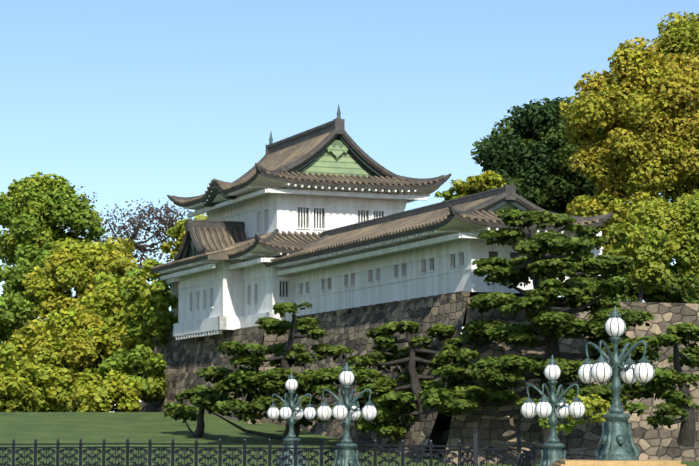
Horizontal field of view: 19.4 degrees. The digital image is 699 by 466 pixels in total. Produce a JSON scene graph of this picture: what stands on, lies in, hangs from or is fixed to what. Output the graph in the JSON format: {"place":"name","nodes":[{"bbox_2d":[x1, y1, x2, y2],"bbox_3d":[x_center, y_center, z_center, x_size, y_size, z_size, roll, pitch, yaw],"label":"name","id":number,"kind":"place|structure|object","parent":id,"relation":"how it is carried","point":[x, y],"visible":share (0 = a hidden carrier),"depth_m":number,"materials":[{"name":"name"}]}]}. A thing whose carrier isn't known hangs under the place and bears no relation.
{"place":"outdoors","nodes":[
{"label":"outdoors","id":0,"kind":"place"},
{"bbox_2d":[267,372,315,465],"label":"lamp post","id":1,"kind":"object","parent":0,"point":[291,436],"visible":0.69,"depth_m":57.57,"materials":[{"name":"teal metal"}]},
{"bbox_2d":[267,379,315,418],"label":"lamp globes","id":2,"kind":"object","parent":1,"relation":"attached to","point":[298,414],"visible":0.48,"depth_m":57.62,"materials":[{"name":"white glass"}]},
{"bbox_2d":[316,362,376,465],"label":"lamp post","id":3,"kind":"object","parent":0,"point":[346,453],"visible":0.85,"depth_m":46.91,"materials":[{"name":"teal metal"}]},
{"bbox_2d":[317,371,376,419],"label":"lamp globes","id":4,"kind":"object","parent":3,"relation":"attached to","point":[369,412],"visible":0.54,"depth_m":46.97,"materials":[{"name":"white glass"}]},
{"bbox_2d":[0,412,698,465],"bbox_3d":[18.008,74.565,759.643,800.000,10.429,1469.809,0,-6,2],"label":"bank","id":5,"kind":"structure","parent":0,"point":[76,427],"depth_m":103.14,"materials":[{"name":"green plant"}]},
{"bbox_2d":[0,11,698,433],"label":"trees","id":6,"kind":"object","parent":5,"relation":"on","point":[624,117],"visible":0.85,"depth_m":152.39,"materials":[{"name":"green plant"}]},
{"bbox_2d":[139,291,698,463],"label":"stone base","id":7,"kind":"object","parent":5,"relation":"on","point":[185,359],"visible":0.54,"depth_m":96.53,"materials":[{"name":"grey stone"}]},
{"bbox_2d":[151,131,598,269],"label":"yagura roof ribs","id":8,"kind":"object","parent":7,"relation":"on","point":[281,158],"visible":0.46,"depth_m":118.05,"materials":[{"name":"tile"}]},
{"bbox_2d":[138,119,612,275],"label":"yagura ridges","id":9,"kind":"object","parent":8,"relation":"on","point":[335,127],"visible":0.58,"depth_m":118.13,"materials":[{"name":"tile"}]},
{"bbox_2d":[269,104,340,144],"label":"roof finials","id":10,"kind":"object","parent":9,"relation":"on","point":[338,117],"visible":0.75,"depth_m":121.67,"materials":[{"name":"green metal"}]},
{"bbox_2d":[162,209,698,446],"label":"pine","id":11,"kind":"object","parent":5,"relation":"on","point":[453,397],"depth_m":90.65,"materials":[{"name":"green plant"}]},
{"bbox_2d":[552,460,685,465],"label":"pedestal","id":12,"kind":"object","parent":5,"relation":"on","point":[618,463],"visible":0.95,"depth_m":34.50,"materials":[{"name":"stone"}]},
{"bbox_2d":[578,306,653,459],"bbox_3d":[4.634,2.602,35.607,1.150,2.688,1.150,1,-6,-10],"label":"lamp post","id":13,"kind":"object","parent":12,"relation":"on","point":[616,442],"visible":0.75,"depth_m":35.41,"materials":[{"name":"teal metal"}]},
{"bbox_2d":[578,318,654,383],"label":"lamp globes","id":14,"kind":"object","parent":13,"relation":"on","point":[608,371],"visible":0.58,"depth_m":35.53,"materials":[{"name":"white glass"}]},
{"bbox_2d":[0,0,698,411],"label":"sky","id":15,"kind":"structure","parent":0,"point":[122,101],"materials":[{"name":"blue"}]},
{"bbox_2d":[190,139,522,255],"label":"yagura gables","id":16,"kind":"object","parent":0,"point":[335,157],"visible":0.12,"depth_m":121.69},
{"bbox_2d":[181,134,531,258],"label":"gable bargeboards","id":17,"kind":"object","parent":16,"relation":"attached to","point":[351,152],"visible":0.46,"depth_m":122.20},
{"bbox_2d":[166,186,603,339],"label":"castle walls","id":18,"kind":"structure","parent":0,"point":[219,298],"depth_m":118.54,"materials":[{"name":"white paint"}]},
{"bbox_2d":[155,174,574,283],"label":"roof eaves","id":19,"kind":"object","parent":18,"relation":"attached to","point":[451,230],"depth_m":112.59,"materials":[{"name":"white paint"}]},
{"bbox_2d":[151,176,592,273],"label":"yagura roof","id":20,"kind":"object","parent":18,"relation":"on","point":[223,255],"depth_m":121.97,"materials":[{"name":"brown tile"}]},
{"bbox_2d":[279,208,517,296],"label":"windows","id":21,"kind":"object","parent":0,"point":[492,254],"visible":0.02,"depth_m":119.92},
{"bbox_2d":[521,355,584,465],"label":"lamp post","id":22,"kind":"object","parent":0,"point":[553,451],"visible":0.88,"depth_m":43.01,"materials":[{"name":"teal metal"}]},
{"bbox_2d":[521,365,585,417],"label":"lamp globes","id":23,"kind":"object","parent":22,"relation":"attached to","point":[544,407],"visible":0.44,"depth_m":43.04,"materials":[{"name":"white glass"}]},
{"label":"deck fence","id":24,"kind":"structure","parent":0,"visible":0},
{"bbox_2d":[0,428,586,465],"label":"iron fence","id":25,"kind":"object","parent":24,"relation":"on","point":[475,453],"visible":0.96,"depth_m":49.16,"materials":[{"name":"black metal"}]}
]}

